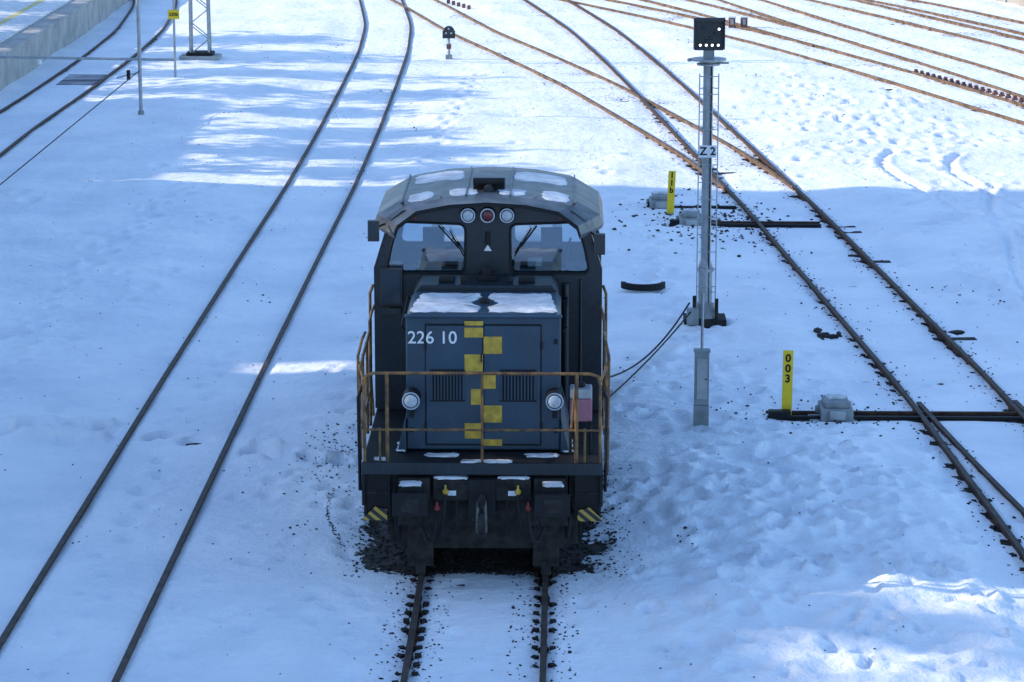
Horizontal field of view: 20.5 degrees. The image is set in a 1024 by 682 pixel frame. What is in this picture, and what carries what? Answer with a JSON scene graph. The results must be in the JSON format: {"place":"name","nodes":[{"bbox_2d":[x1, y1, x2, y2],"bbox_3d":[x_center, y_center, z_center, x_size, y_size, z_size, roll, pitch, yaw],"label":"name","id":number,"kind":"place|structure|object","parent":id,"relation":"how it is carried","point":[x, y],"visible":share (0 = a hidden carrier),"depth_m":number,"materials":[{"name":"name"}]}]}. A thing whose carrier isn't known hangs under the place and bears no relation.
{"place":"outdoors","nodes":[
{"label":"outdoors","id":0,"kind":"place"},
{"bbox_2d":[0,0,70,42],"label":"platform snow","id":1,"kind":"structure","parent":0,"point":[16,16],"depth_m":88.14,"materials":[{"name":"white snow"}]},
{"bbox_2d":[0,0,1023,681],"bbox_3d":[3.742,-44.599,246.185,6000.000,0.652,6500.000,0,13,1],"label":"snow ground","id":2,"kind":"structure","parent":0,"point":[852,550],"depth_m":47.27,"materials":[{"name":"white snow"}]},
{"bbox_2d":[0,0,130,90],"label":"platform","id":3,"kind":"structure","parent":2,"relation":"on","point":[63,26],"depth_m":85.79,"materials":[{"name":"concrete"}]},
{"bbox_2d":[0,0,173,114],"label":"catenary mast","id":4,"kind":"object","parent":2,"relation":"on","point":[139,59],"visible":0.84,"depth_m":73.38,"materials":[{"name":"grey metal"}]},
{"bbox_2d":[0,70,139,184],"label":"overhead wire","id":5,"kind":"object","parent":4,"relation":"attached to","point":[67,129],"visible":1,"depth_m":65.21,"materials":[{"name":"black metal"}]},
{"bbox_2d":[0,0,176,156],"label":"railway track","id":6,"kind":"structure","parent":2,"relation":"on","point":[41,123],"depth_m":79.77,"materials":[{"name":"steel"},{"name":"snow"}]},
{"bbox_2d":[56,75,105,85],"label":"track crossing grille","id":7,"kind":"object","parent":6,"relation":"on","point":[83,80],"visible":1,"depth_m":80.28,"materials":[{"name":"grey metal"}]},
{"bbox_2d":[168,0,178,76],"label":"kilometre post","id":8,"kind":"object","parent":2,"relation":"on","point":[173,13],"visible":1,"depth_m":80.13,"materials":[{"name":"grey metal"}]},
{"bbox_2d":[179,0,221,60],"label":"lattice mast","id":9,"kind":"object","parent":2,"relation":"on","point":[196,54],"visible":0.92,"depth_m":84.57,"materials":[{"name":"metal"}]},
{"bbox_2d":[0,0,411,681],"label":"railway track","id":10,"kind":"structure","parent":2,"relation":"on","point":[10,626],"depth_m":42.24,"materials":[{"name":"steel"},{"name":"snow"}]},
{"bbox_2d":[442,26,454,58],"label":"dwarf signal","id":11,"kind":"object","parent":2,"relation":"on","point":[448,32],"visible":1,"depth_m":85.05,"materials":[{"name":"white metal"}]},
{"bbox_2d":[383,528,586,681],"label":"railway track","id":12,"kind":"structure","parent":2,"relation":"on","point":[416,613],"depth_m":33.36,"materials":[{"name":"steel"},{"name":"snow"}]},
{"bbox_2d":[356,166,610,574],"bbox_3d":[-0.251,-0.414,38.986,3.058,4.480,12.085,0,13,1],"label":"locomotive","id":13,"kind":"object","parent":12,"relation":"on","point":[491,373],"visible":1,"depth_m":34.27,"materials":[{"name":"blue metal"}]},
{"bbox_2d":[409,324,556,445],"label":"hood doors","id":14,"kind":"structure","parent":13,"relation":"in","point":[521,342],"depth_m":34.08,"materials":[{"name":"metal"}]},
{"bbox_2d":[0,34,1023,681],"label":"ballast stones","id":15,"kind":"object","parent":2,"relation":"on","point":[466,560],"visible":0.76,"depth_m":35.94,"materials":[{"name":"black gravel"}]},
{"bbox_2d":[390,0,793,193],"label":"railway track","id":16,"kind":"structure","parent":2,"relation":"on","point":[747,157],"depth_m":75.05,"materials":[{"name":"steel"},{"name":"snow"}]},
{"bbox_2d":[621,281,664,290],"bbox_3d":[2.379,-0.998,51.352,0.809,0.120,0.380,0,13,1],"label":"discarded tyre","id":17,"kind":"object","parent":2,"relation":"on","point":[642,287],"visible":1,"depth_m":51.21,"materials":[{"name":"black rubber"}]},
{"bbox_2d":[667,171,675,214],"bbox_3d":[3.312,-3.012,59.023,0.150,1.070,0.120,2,13,1],"label":"number post","id":18,"kind":"object","parent":2,"relation":"on","point":[671,191],"visible":0.92,"depth_m":58.98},
{"bbox_2d":[646,191,736,209],"bbox_3d":[3.747,-2.954,60.032,2.000,0.370,0.640,0,13,1],"label":"point machine","id":19,"kind":"object","parent":2,"relation":"on","point":[657,200],"visible":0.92,"depth_m":59.87,"materials":[{"name":"grey metal"}]},
{"bbox_2d":[693,293,710,425],"bbox_3d":[2.769,0.303,41.324,0.240,2.050,0.165,0,13,1],"label":"cable junction post","id":20,"kind":"object","parent":2,"relation":"on","point":[701,394],"visible":1,"depth_m":41.33,"materials":[{"name":"grey metal"}]},
{"bbox_2d":[683,18,728,328],"bbox_3d":[3.305,-2.825,48.066,0.722,5.336,0.660,0,13,1],"label":"railway signal","id":21,"kind":"object","parent":2,"relation":"on","point":[708,36],"visible":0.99,"depth_m":47.96,"materials":[{"name":"grey metal"}]},
{"bbox_2d":[610,302,690,396],"bbox_3d":[2.218,0.100,45.710,0.144,0.363,5.592,4,13,16],"label":"power cable","id":22,"kind":"object","parent":21,"relation":"attached to","point":[653,354],"visible":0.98,"depth_m":45.87,"materials":[{"name":"black rubber"}]},
{"bbox_2d":[728,16,735,27],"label":"relay cabinet","id":23,"kind":"object","parent":2,"relation":"on","point":[731,21],"visible":1,"depth_m":93.43,"materials":[{"name":"grey metal"}]},
{"bbox_2d":[447,0,1023,101],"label":"stored rail chairs","id":24,"kind":"object","parent":2,"relation":"on","point":[1002,94],"visible":1,"depth_m":79.03,"materials":[{"name":"brown metal"}]},
{"bbox_2d":[740,16,747,27],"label":"relay cabinet","id":25,"kind":"object","parent":2,"relation":"on","point":[743,21],"visible":1,"depth_m":93.41,"materials":[{"name":"grey metal"}]},
{"bbox_2d":[669,208,820,227],"bbox_3d":[4.757,-2.489,57.964,3.100,0.370,0.640,0,13,1],"label":"point machine","id":26,"kind":"object","parent":2,"relation":"on","point":[686,216],"visible":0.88,"depth_m":57.83,"materials":[{"name":"black metal"}]},
{"bbox_2d":[640,0,856,46],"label":"railway track","id":27,"kind":"structure","parent":2,"relation":"on","point":[748,15],"depth_m":96.20,"materials":[{"name":"steel"},{"name":"snow"}]},
{"bbox_2d":[523,0,1023,570],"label":"railway track","id":28,"kind":"structure","parent":2,"relation":"on","point":[991,514],"depth_m":47.99,"materials":[{"name":"brown metal"}]},
{"bbox_2d":[782,350,793,414],"bbox_3d":[4.110,0.710,42.314,0.150,1.170,0.120,1,13,1],"label":"number post","id":29,"kind":"object","parent":2,"relation":"on","point":[787,381],"visible":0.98,"depth_m":42.26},
{"bbox_2d":[559,0,1023,124],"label":"railway track","id":30,"kind":"structure","parent":2,"relation":"on","point":[971,107],"depth_m":83.84,"materials":[{"name":"brown metal"}]},
{"bbox_2d":[717,0,1023,97],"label":"railway track","id":31,"kind":"structure","parent":2,"relation":"on","point":[898,42],"depth_m":87.54,"materials":[{"name":"steel"},{"name":"snow"}]},
{"bbox_2d":[766,394,1023,423],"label":"point machine","id":32,"kind":"object","parent":2,"relation":"on","point":[833,407],"visible":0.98,"depth_m":42.20,"materials":[{"name":"black metal"}]},
{"bbox_2d":[806,0,1023,53],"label":"railway track","id":33,"kind":"structure","parent":2,"relation":"on","point":[1005,35],"depth_m":94.40,"materials":[{"name":"brown metal"}]},
{"bbox_2d":[863,0,1023,35],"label":"railway track","id":34,"kind":"structure","parent":2,"relation":"on","point":[970,21],"depth_m":96.89,"materials":[{"name":"brown metal"}]},
{"bbox_2d":[995,0,1023,6],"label":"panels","id":35,"kind":"object","parent":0,"point":[1019,2],"visible":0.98,"depth_m":99.86,"materials":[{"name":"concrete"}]}
]}

